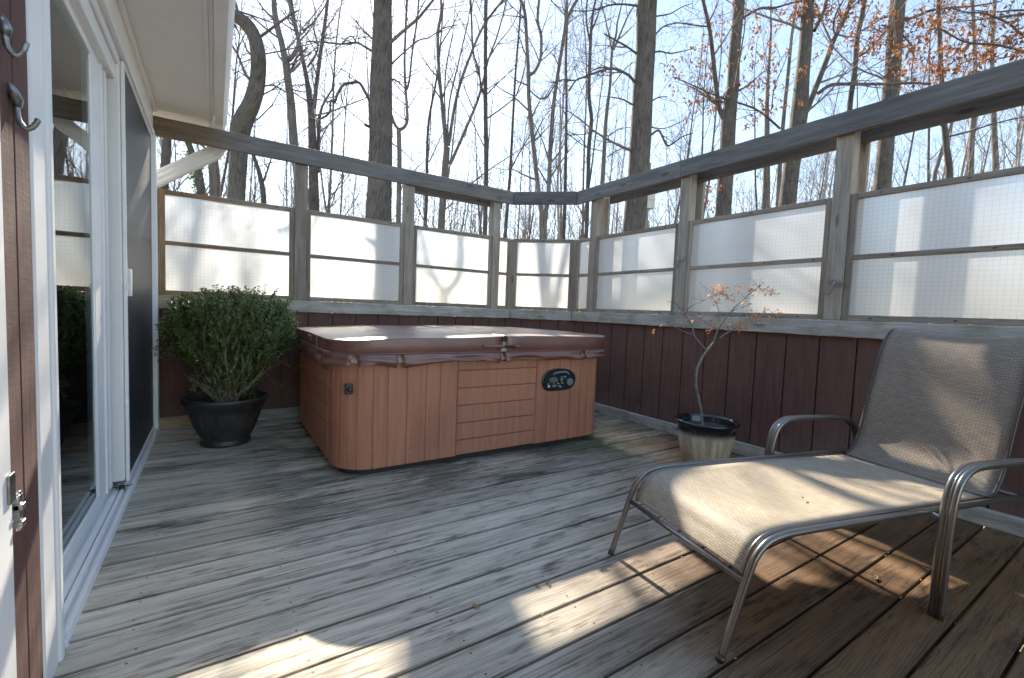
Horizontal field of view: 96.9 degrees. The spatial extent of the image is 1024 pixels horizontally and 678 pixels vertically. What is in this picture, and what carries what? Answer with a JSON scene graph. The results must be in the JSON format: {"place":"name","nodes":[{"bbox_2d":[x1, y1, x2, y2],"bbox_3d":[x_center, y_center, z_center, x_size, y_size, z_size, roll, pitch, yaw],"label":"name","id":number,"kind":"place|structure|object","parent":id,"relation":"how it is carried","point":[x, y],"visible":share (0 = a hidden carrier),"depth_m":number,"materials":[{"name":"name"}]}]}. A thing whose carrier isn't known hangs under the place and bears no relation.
{"place":"outdoors","nodes":[
{"label":"outdoors","id":0,"kind":"place"},
{"bbox_2d":[156,0,1023,326],"label":"sky","id":1,"kind":"structure","parent":0,"point":[784,30],"materials":[{"name":"white"}]},
{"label":"ground","id":2,"kind":"structure","parent":0,"visible":0},
{"bbox_2d":[0,0,235,677],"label":"house","id":3,"kind":"structure","parent":2,"relation":"on","point":[98,84],"depth_m":1.74,"materials":[{"name":"white"}]},
{"bbox_2d":[0,13,29,57],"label":"wall hook","id":4,"kind":"object","parent":3,"relation":"attached to","point":[6,30],"depth_m":0.91,"materials":[{"name":"grey metal"}]},
{"bbox_2d":[7,82,41,131],"bbox_3d":[-1.035,-0.488,0.967,0.047,0.090,0.050,0,4,-33],"label":"wall hook","id":5,"kind":"object","parent":3,"relation":"attached to","point":[16,98],"depth_m":0.96,"materials":[{"name":"grey metal"}]},
{"bbox_2d":[50,0,105,567],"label":"fixed door","id":6,"kind":"structure","parent":3,"relation":"in","point":[74,63],"depth_m":1.76,"materials":[{"name":"white glass"}]},
{"bbox_2d":[69,0,125,493],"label":"sliding door","id":7,"kind":"structure","parent":3,"relation":"in","point":[89,14],"depth_m":2.21,"materials":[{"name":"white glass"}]},
{"bbox_2d":[120,61,154,480],"bbox_3d":[-2.273,-0.355,2.787,0.024,2.110,1.198,0,4,-33],"label":"screen door","id":8,"kind":"structure","parent":3,"relation":"in","point":[136,136],"depth_m":2.63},
{"bbox_2d":[159,138,171,308],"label":"bare tree","id":9,"kind":"object","parent":2,"relation":"on","point":[166,152],"visible":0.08,"depth_m":11.19,"materials":[{"name":"brown plant"}]},
{"bbox_2d":[176,142,208,194],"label":"bare tree","id":10,"kind":"object","parent":2,"relation":"on","point":[198,181],"visible":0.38,"depth_m":10.74,"materials":[{"name":"brown plant"}]},
{"bbox_2d":[157,137,253,195],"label":"sapling","id":11,"kind":"object","parent":2,"relation":"on","point":[160,145],"visible":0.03,"depth_m":13.82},
{"bbox_2d":[169,0,274,197],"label":"sapling","id":12,"kind":"object","parent":2,"relation":"on","point":[227,156],"visible":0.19,"depth_m":15.48,"materials":[{"name":"brown plant"}]},
{"bbox_2d":[193,0,266,194],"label":"sapling","id":13,"kind":"object","parent":2,"relation":"on","point":[235,108],"visible":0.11,"depth_m":16.62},
{"bbox_2d":[225,55,279,202],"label":"sapling","id":14,"kind":"object","parent":2,"relation":"on","point":[251,165],"visible":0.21,"depth_m":25.27,"materials":[{"name":"brown plant"}]},
{"bbox_2d":[201,6,328,196],"bbox_3d":[-6.815,-4.728,10.886,2.975,11.666,4.579,4,4,27],"label":"bare tree","id":15,"kind":"object","parent":2,"relation":"on","point":[214,180],"visible":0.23,"depth_m":11.52,"materials":[{"name":"brown plant"}]},
{"bbox_2d":[210,28,324,203],"bbox_3d":[-5.990,-3.103,10.817,2.821,8.498,2.608,3,4,12],"label":"bare tree","id":16,"kind":"object","parent":2,"relation":"on","point":[261,179],"visible":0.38,"depth_m":10.95,"materials":[{"name":"brown plant"}]},
{"bbox_2d":[250,62,305,299],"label":"sapling","id":17,"kind":"object","parent":2,"relation":"on","point":[283,135],"visible":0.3,"depth_m":19.44,"materials":[{"name":"brown plant"}]},
{"bbox_2d":[228,0,341,200],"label":"bare tree","id":18,"kind":"object","parent":2,"relation":"on","point":[244,118],"visible":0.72,"depth_m":10.12,"materials":[{"name":"grey plant"}]},
{"bbox_2d":[248,106,332,207],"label":"sapling","id":19,"kind":"object","parent":2,"relation":"on","point":[286,187],"visible":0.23,"depth_m":14.76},
{"bbox_2d":[238,0,346,176],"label":"bare tree","id":20,"kind":"object","parent":2,"relation":"on","point":[292,122],"visible":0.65,"depth_m":12.10,"materials":[{"name":"brown plant"}]},
{"bbox_2d":[267,0,368,212],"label":"sapling","id":21,"kind":"object","parent":2,"relation":"on","point":[330,194],"visible":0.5,"depth_m":14.59,"materials":[{"name":"brown plant"}]},
{"bbox_2d":[275,22,365,211],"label":"sapling","id":22,"kind":"object","parent":2,"relation":"on","point":[324,194],"visible":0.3,"depth_m":15.92,"materials":[{"name":"brown plant"}]},
{"bbox_2d":[288,0,370,214],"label":"sapling","id":23,"kind":"object","parent":2,"relation":"on","point":[345,124],"visible":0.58,"depth_m":18.80,"materials":[{"name":"brown plant"}]},
{"bbox_2d":[301,71,364,215],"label":"sapling","id":24,"kind":"object","parent":2,"relation":"on","point":[325,139],"visible":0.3,"depth_m":23.43,"materials":[{"name":"brown plant"}]},
{"bbox_2d":[263,0,447,312],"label":"bare tree","id":25,"kind":"object","parent":2,"relation":"on","point":[313,196],"visible":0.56,"depth_m":13.15,"materials":[{"name":"brown plant"}]},
{"bbox_2d":[339,0,403,217],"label":"sapling","id":26,"kind":"object","parent":2,"relation":"on","point":[367,113],"visible":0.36,"depth_m":15.97,"materials":[{"name":"brown plant"}]},
{"bbox_2d":[248,0,502,314],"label":"bare tree","id":27,"kind":"object","parent":2,"relation":"on","point":[379,191],"visible":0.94,"depth_m":8.21,"materials":[{"name":"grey plant"}]},
{"bbox_2d":[311,0,469,222],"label":"bare tree","id":28,"kind":"object","parent":2,"relation":"on","point":[399,165],"visible":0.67,"depth_m":10.70,"materials":[{"name":"brown plant"}]},
{"bbox_2d":[349,0,463,222],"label":"sapling","id":29,"kind":"object","parent":2,"relation":"on","point":[403,115],"visible":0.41,"depth_m":14.53,"materials":[{"name":"brown plant"}]},
{"bbox_2d":[392,0,465,315],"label":"sapling","id":30,"kind":"object","parent":2,"relation":"on","point":[431,113],"visible":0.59,"depth_m":18.28,"materials":[{"name":"brown plant"}]},
{"bbox_2d":[362,0,500,305],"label":"bare tree","id":31,"kind":"object","parent":2,"relation":"on","point":[426,160],"visible":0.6,"depth_m":11.68,"materials":[{"name":"brown plant"}]},
{"bbox_2d":[412,5,482,231],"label":"sapling","id":32,"kind":"object","parent":2,"relation":"on","point":[454,139],"visible":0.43,"depth_m":19.70,"materials":[{"name":"brown plant"}]},
{"bbox_2d":[451,112,483,231],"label":"sapling","id":33,"kind":"object","parent":2,"relation":"on","point":[461,229],"visible":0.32,"depth_m":24.17,"materials":[{"name":"brown plant"}]},
{"bbox_2d":[394,0,568,302],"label":"bare tree","id":34,"kind":"object","parent":2,"relation":"on","point":[443,208],"visible":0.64,"depth_m":11.16,"materials":[{"name":"brown plant"}]},
{"bbox_2d":[450,69,521,236],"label":"sapling","id":35,"kind":"object","parent":2,"relation":"on","point":[476,146],"visible":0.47,"depth_m":23.16,"materials":[{"name":"brown plant"}]},
{"bbox_2d":[456,39,522,307],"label":"sapling","id":36,"kind":"object","parent":2,"relation":"on","point":[482,181],"visible":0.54,"depth_m":16.25,"materials":[{"name":"brown plant"}]},
{"bbox_2d":[423,0,579,234],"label":"bare tree","id":37,"kind":"object","parent":2,"relation":"on","point":[484,90],"visible":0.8,"depth_m":10.46,"materials":[{"name":"brown plant"}]},
{"bbox_2d":[489,8,546,238],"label":"sapling","id":38,"kind":"object","parent":2,"relation":"on","point":[519,215],"visible":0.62,"depth_m":21.82,"materials":[{"name":"brown plant"}]},
{"bbox_2d":[501,0,556,305],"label":"bare tree","id":39,"kind":"object","parent":2,"relation":"on","point":[510,173],"visible":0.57,"depth_m":11.89,"materials":[{"name":"brown plant"}]},
{"bbox_2d":[509,111,553,238],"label":"sapling","id":40,"kind":"object","parent":2,"relation":"on","point":[533,212],"visible":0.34,"depth_m":19.70,"materials":[{"name":"brown plant"}]},
{"bbox_2d":[500,24,569,306],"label":"sapling","id":41,"kind":"object","parent":2,"relation":"on","point":[529,147],"visible":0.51,"depth_m":24.52,"materials":[{"name":"brown plant"}]},
{"bbox_2d":[474,0,605,319],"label":"bare tree","id":42,"kind":"object","parent":2,"relation":"on","point":[543,221],"visible":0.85,"depth_m":9.39,"materials":[{"name":"brown plant"}]},
{"bbox_2d":[508,71,607,319],"bbox_3d":[1.128,-3.576,14.441,3.370,9.544,3.874,3,4,17],"label":"sapling","id":43,"kind":"object","parent":2,"relation":"on","point":[552,222],"visible":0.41,"depth_m":14.39,"materials":[{"name":"brown plant"}]},
{"bbox_2d":[526,14,600,238],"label":"sapling","id":44,"kind":"object","parent":2,"relation":"on","point":[560,211],"visible":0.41,"depth_m":20.45,"materials":[{"name":"brown plant"}]},
{"bbox_2d":[510,0,623,238],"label":"sapling","id":45,"kind":"object","parent":2,"relation":"on","point":[557,184],"visible":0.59,"depth_m":13.71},
{"bbox_2d":[513,1,627,238],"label":"bare tree","id":46,"kind":"object","parent":2,"relation":"on","point":[565,176],"visible":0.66,"depth_m":12.45,"materials":[{"name":"brown plant"}]},
{"bbox_2d":[536,0,635,308],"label":"bare tree","id":47,"kind":"object","parent":2,"relation":"on","point":[589,139],"visible":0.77,"depth_m":11.67,"materials":[{"name":"brown plant"}]},
{"bbox_2d":[547,11,633,256],"bbox_3d":[3.442,-6.310,20.341,3.983,14.448,4.236,1,4,-19],"label":"sapling","id":48,"kind":"object","parent":2,"relation":"on","point":[580,235],"visible":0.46,"depth_m":19.03,"materials":[{"name":"brown plant"}]},
{"bbox_2d":[157,92,1023,337],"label":"distant woodland","id":49,"kind":"object","parent":2,"relation":"on","point":[515,219],"visible":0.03,"depth_m":31.15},
{"bbox_2d":[553,0,631,238],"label":"sapling","id":50,"kind":"object","parent":2,"relation":"on","point":[583,205],"visible":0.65,"depth_m":16.41,"materials":[{"name":"brown plant"}]},
{"bbox_2d":[573,97,623,237],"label":"sapling","id":51,"kind":"object","parent":2,"relation":"on","point":[610,171],"visible":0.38,"depth_m":22.40,"materials":[{"name":"brown plant"}]},
{"bbox_2d":[490,0,751,324],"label":"bare tree","id":52,"kind":"object","parent":2,"relation":"on","point":[639,150],"visible":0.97,"depth_m":8.99,"materials":[{"name":"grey plant"}]},
{"bbox_2d":[579,0,663,237],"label":"sapling","id":53,"kind":"object","parent":2,"relation":"on","point":[622,164],"visible":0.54,"depth_m":17.37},
{"bbox_2d":[580,0,665,183],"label":"bare tree","id":54,"kind":"object","parent":2,"relation":"on","point":[603,165],"visible":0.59,"depth_m":12.77,"materials":[{"name":"brown plant"}]},
{"bbox_2d":[581,20,684,213],"bbox_3d":[5.645,-6.842,21.510,5.408,15.538,3.220,5,4,38],"label":"sapling","id":55,"kind":"object","parent":2,"relation":"on","point":[653,122],"visible":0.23,"depth_m":20.90,"materials":[{"name":"brown plant"}]},
{"bbox_2d":[615,11,716,230],"bbox_3d":[5.571,-6.111,17.996,3.939,14.507,5.258,1,4,-20],"label":"sapling","id":56,"kind":"object","parent":2,"relation":"on","point":[653,130],"visible":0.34,"depth_m":17.93,"materials":[{"name":"brown plant"}]},
{"bbox_2d":[612,24,726,230],"bbox_3d":[6.917,-6.030,19.871,3.919,14.216,4.168,0,4,-37],"label":"sapling","id":57,"kind":"object","parent":2,"relation":"on","point":[688,153],"visible":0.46,"depth_m":18.58,"materials":[{"name":"brown plant"}]},
{"bbox_2d":[651,43,710,222],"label":"sapling","id":58,"kind":"object","parent":2,"relation":"on","point":[679,139],"visible":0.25,"depth_m":23.18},
{"bbox_2d":[654,52,722,326],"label":"sapling","id":59,"kind":"object","parent":2,"relation":"on","point":[687,130],"visible":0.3,"depth_m":19.69,"materials":[{"name":"brown plant"}]},
{"bbox_2d":[648,117,742,327],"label":"sapling","id":60,"kind":"object","parent":2,"relation":"on","point":[677,214],"visible":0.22,"depth_m":14.95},
{"bbox_2d":[662,2,740,218],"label":"sapling","id":61,"kind":"object","parent":2,"relation":"on","point":[703,135],"visible":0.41,"depth_m":18.00,"materials":[{"name":"brown plant"}]},
{"bbox_2d":[653,0,773,218],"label":"sapling","id":62,"kind":"object","parent":2,"relation":"on","point":[712,149],"visible":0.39,"depth_m":17.75,"materials":[{"name":"brown plant"}]},
{"bbox_2d":[656,0,819,329],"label":"oak tree","id":63,"kind":"object","parent":2,"relation":"on","point":[727,113],"visible":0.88,"depth_m":11.12,"materials":[{"name":"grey plant"}]},
{"bbox_2d":[713,16,798,211],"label":"sapling","id":64,"kind":"object","parent":2,"relation":"on","point":[755,177],"visible":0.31,"depth_m":20.62,"materials":[{"name":"brown plant"}]},
{"bbox_2d":[736,66,794,209],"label":"sapling","id":65,"kind":"object","parent":2,"relation":"on","point":[759,177],"visible":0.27,"depth_m":16.49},
{"bbox_2d":[728,0,851,331],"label":"bare tree","id":66,"kind":"object","parent":2,"relation":"on","point":[765,203],"visible":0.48,"depth_m":13.77,"materials":[{"name":"brown plant"}]},
{"bbox_2d":[653,0,968,333],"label":"oak tree","id":67,"kind":"object","parent":2,"relation":"on","point":[807,13],"visible":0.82,"depth_m":11.55,"materials":[{"name":"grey plant"}]},
{"bbox_2d":[775,0,854,206],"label":"bare tree","id":68,"kind":"object","parent":2,"relation":"on","point":[779,166],"visible":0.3,"depth_m":14.70,"materials":[{"name":"brown plant"}]},
{"bbox_2d":[802,53,839,319],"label":"sapling","id":69,"kind":"object","parent":2,"relation":"on","point":[828,152],"visible":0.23,"depth_m":19.27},
{"bbox_2d":[799,67,846,202],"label":"sapling","id":70,"kind":"object","parent":2,"relation":"on","point":[820,165],"visible":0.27,"depth_m":17.18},
{"bbox_2d":[799,48,865,200],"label":"sapling","id":71,"kind":"object","parent":2,"relation":"on","point":[816,179],"visible":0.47,"depth_m":16.07,"materials":[{"name":"brown plant"}]},
{"bbox_2d":[802,31,864,334],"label":"sapling","id":72,"kind":"object","parent":2,"relation":"on","point":[833,171],"visible":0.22,"depth_m":21.63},
{"bbox_2d":[812,0,910,197],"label":"sapling","id":73,"kind":"object","parent":2,"relation":"on","point":[857,78],"visible":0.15,"depth_m":16.57,"materials":[{"name":"brown plant"}]},
{"bbox_2d":[814,0,963,336],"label":"bare tree","id":74,"kind":"object","parent":2,"relation":"on","point":[852,91],"visible":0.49,"depth_m":12.47,"materials":[{"name":"brown plant"}]},
{"bbox_2d":[785,0,998,338],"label":"oak tree","id":75,"kind":"object","parent":2,"relation":"on","point":[883,171],"visible":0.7,"depth_m":12.10,"materials":[{"name":"brown plant"}]},
{"bbox_2d":[862,42,934,187],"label":"sapling","id":76,"kind":"object","parent":2,"relation":"on","point":[911,135],"visible":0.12,"depth_m":15.30,"materials":[{"name":"brown plant"}]},
{"bbox_2d":[868,0,986,184],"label":"sapling","id":77,"kind":"object","parent":2,"relation":"on","point":[928,145],"visible":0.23,"depth_m":16.51,"materials":[{"name":"brown plant"}]},
{"bbox_2d":[873,6,981,185],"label":"sapling","id":78,"kind":"object","parent":2,"relation":"on","point":[907,166],"visible":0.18,"depth_m":18.12,"materials":[{"name":"brown plant"}]},
{"bbox_2d":[844,0,1023,93],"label":"oak tree","id":79,"kind":"object","parent":2,"relation":"on","point":[1006,41],"visible":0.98,"depth_m":7.83,"materials":[{"name":"orange plant"}]},
{"bbox_2d":[897,25,998,316],"bbox_3d":[16.326,-5.298,17.310,2.860,13.801,4.804,4,4,27],"label":"sapling","id":80,"kind":"object","parent":2,"relation":"on","point":[951,128],"visible":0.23,"depth_m":17.34,"materials":[{"name":"brown plant"}]},
{"bbox_2d":[894,47,1023,181],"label":"sapling","id":81,"kind":"object","parent":2,"relation":"on","point":[964,160],"visible":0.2,"depth_m":13.88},
{"bbox_2d":[900,0,1023,323],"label":"bare tree","id":82,"kind":"object","parent":2,"relation":"on","point":[948,161],"visible":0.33,"depth_m":12.05,"materials":[{"name":"brown plant"}]},
{"bbox_2d":[908,0,1023,180],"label":"bare tree","id":83,"kind":"object","parent":2,"relation":"on","point":[936,167],"visible":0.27,"depth_m":13.02,"materials":[{"name":"brown plant"}]},
{"bbox_2d":[909,74,1023,324],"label":"sapling","id":84,"kind":"object","parent":2,"relation":"on","point":[985,158],"visible":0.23,"depth_m":15.51,"materials":[{"name":"brown plant"}]},
{"bbox_2d":[912,0,1021,317],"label":"sapling","id":85,"kind":"object","parent":2,"relation":"on","point":[964,140],"visible":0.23,"depth_m":14.40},
{"bbox_2d":[953,1,999,317],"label":"bare tree","id":86,"kind":"object","parent":2,"relation":"on","point":[972,126],"visible":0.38,"depth_m":14.06,"materials":[{"name":"brown plant"}]},
{"bbox_2d":[962,0,1019,170],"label":"bare tree","id":87,"kind":"object","parent":2,"relation":"on","point":[995,163],"visible":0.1,"depth_m":14.54,"materials":[{"name":"brown plant"}]},
{"bbox_2d":[960,0,1023,167],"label":"sapling","id":88,"kind":"object","parent":2,"relation":"on","point":[1020,147],"visible":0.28,"depth_m":14.00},
{"bbox_2d":[990,0,1023,167],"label":"sapling","id":89,"kind":"object","parent":2,"relation":"on","point":[1019,135],"visible":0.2,"depth_m":17.27,"materials":[{"name":"brown plant"}]},
{"bbox_2d":[1004,644,1023,677],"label":"deck joists","id":90,"kind":"object","parent":2,"relation":"on","point":[1012,663],"depth_m":1.47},
{"bbox_2d":[53,411,1023,677],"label":"deck","id":91,"kind":"structure","parent":90,"relation":"on","point":[215,563],"depth_m":1.69,"materials":[{"name":"grey wood"}]},
{"bbox_2d":[180,389,268,447],"bbox_3d":[-2.008,0.558,3.186,0.526,0.332,0.526,0,4,-33],"label":"plant pot","id":92,"kind":"object","parent":91,"relation":"on","point":[222,424],"visible":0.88,"depth_m":3.04,"materials":[{"name":"plastic"}]},
{"bbox_2d":[149,284,305,401],"bbox_3d":[-1.962,0.043,3.182,0.865,0.898,0.844,2,4,-5],"label":"boxwood shrub","id":93,"kind":"object","parent":92,"relation":"in","point":[213,318],"visible":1,"depth_m":3.00,"materials":[{"name":"green plant"}]},
{"bbox_2d":[153,115,512,428],"bbox_3d":[-1.402,-0.475,4.283,3.159,2.312,0.206,0,4,-33],"label":"privacy fence","id":94,"kind":"object","parent":91,"relation":"on","point":[306,258],"visible":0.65,"depth_m":3.98,"materials":[{"name":"grey"}]},
{"bbox_2d":[157,188,293,299],"bbox_3d":[-2.285,-0.728,3.640,0.969,0.785,0.037,0,4,-33],"label":"privacy panel","id":95,"kind":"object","parent":94,"relation":"in","point":[205,241],"depth_m":3.62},
{"bbox_2d":[305,210,403,304],"bbox_3d":[-1.433,-0.730,4.198,0.874,0.785,0.037,0,4,-33],"label":"window","id":96,"kind":"structure","parent":94,"relation":"in","point":[359,259],"depth_m":4.18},
{"bbox_2d":[412,225,492,307],"bbox_3d":[-0.611,-0.731,4.736,0.898,0.785,0.037,0,4,-33],"label":"window","id":97,"kind":"structure","parent":94,"relation":"in","point":[450,267],"depth_m":4.72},
{"bbox_2d":[497,237,508,308],"bbox_3d":[-0.108,-0.732,5.066,0.131,0.785,0.037,0,4,-33],"label":"window","id":98,"kind":"structure","parent":94,"relation":"in","point":[504,242],"depth_m":5.07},
{"bbox_2d":[300,349,596,474],"bbox_3d":[-0.525,0.390,3.732,2.072,0.722,1.609,0,4,-33],"label":"hot tub","id":99,"kind":"object","parent":91,"relation":"on","point":[355,419],"visible":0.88,"depth_m":2.92,"materials":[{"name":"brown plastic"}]},
{"bbox_2d":[292,325,605,367],"bbox_3d":[-0.512,0.069,3.728,2.221,0.305,1.712,0,4,-33],"label":"hot tub cover","id":100,"kind":"object","parent":99,"relation":"on","point":[382,345],"visible":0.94,"depth_m":2.99,"materials":[{"name":"leather"}]},
{"bbox_2d":[507,191,578,331],"bbox_3d":[0.335,-0.458,5.083,0.839,2.312,0.162,3,4,10],"label":"corner fence","id":101,"kind":"object","parent":91,"relation":"on","point":[534,265],"visible":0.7,"depth_m":5.04,"materials":[{"name":"grey"}]},
{"bbox_2d":[514,239,574,310],"bbox_3d":[0.338,-0.714,5.055,0.525,0.785,0.491,0,4,-33],"label":"window","id":102,"kind":"structure","parent":101,"relation":"in","point":[537,260],"depth_m":5.05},
{"bbox_2d":[674,413,739,461],"bbox_3d":[1.336,0.705,3.136,0.418,0.304,0.418,0,4,-33],"label":"glazed pot","id":103,"kind":"object","parent":91,"relation":"on","point":[712,437],"visible":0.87,"depth_m":3.00,"materials":[{"name":"ceramic"}]},
{"bbox_2d":[653,280,782,424],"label":"maple sapling","id":104,"kind":"object","parent":103,"relation":"on","point":[710,346],"visible":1,"depth_m":3.10,"materials":[{"name":"orange plant"}]},
{"bbox_2d":[572,58,1023,537],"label":"privacy fence","id":105,"kind":"object","parent":91,"relation":"on","point":[939,253],"visible":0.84,"depth_m":3.03,"materials":[{"name":"red"}]},
{"bbox_2d":[575,238,589,311],"bbox_3d":[0.775,-0.687,4.890,0.037,0.785,0.181,0,4,-33],"label":"window","id":106,"kind":"structure","parent":105,"relation":"in","point":[583,247],"depth_m":4.91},
{"bbox_2d":[593,223,678,314],"bbox_3d":[1.150,-0.637,4.318,0.037,0.785,1.008,0,4,-33],"label":"window","id":107,"kind":"structure","parent":105,"relation":"in","point":[635,272],"depth_m":4.27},
{"bbox_2d":[683,197,831,319],"bbox_3d":[1.764,-0.555,3.380,0.037,0.785,1.057,0,4,-33],"label":"window","id":108,"kind":"structure","parent":105,"relation":"in","point":[785,247],"depth_m":3.29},
{"bbox_2d":[841,166,1023,325],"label":"window","id":109,"kind":"structure","parent":105,"relation":"in","point":[936,251],"depth_m":2.49,"materials":[{"name":"plastic"}]},
{"bbox_2d":[608,328,1023,663],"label":"lounge chair","id":110,"kind":"object","parent":91,"relation":"on","point":[934,432],"visible":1,"depth_m":1.87,"materials":[{"name":"fabric"}]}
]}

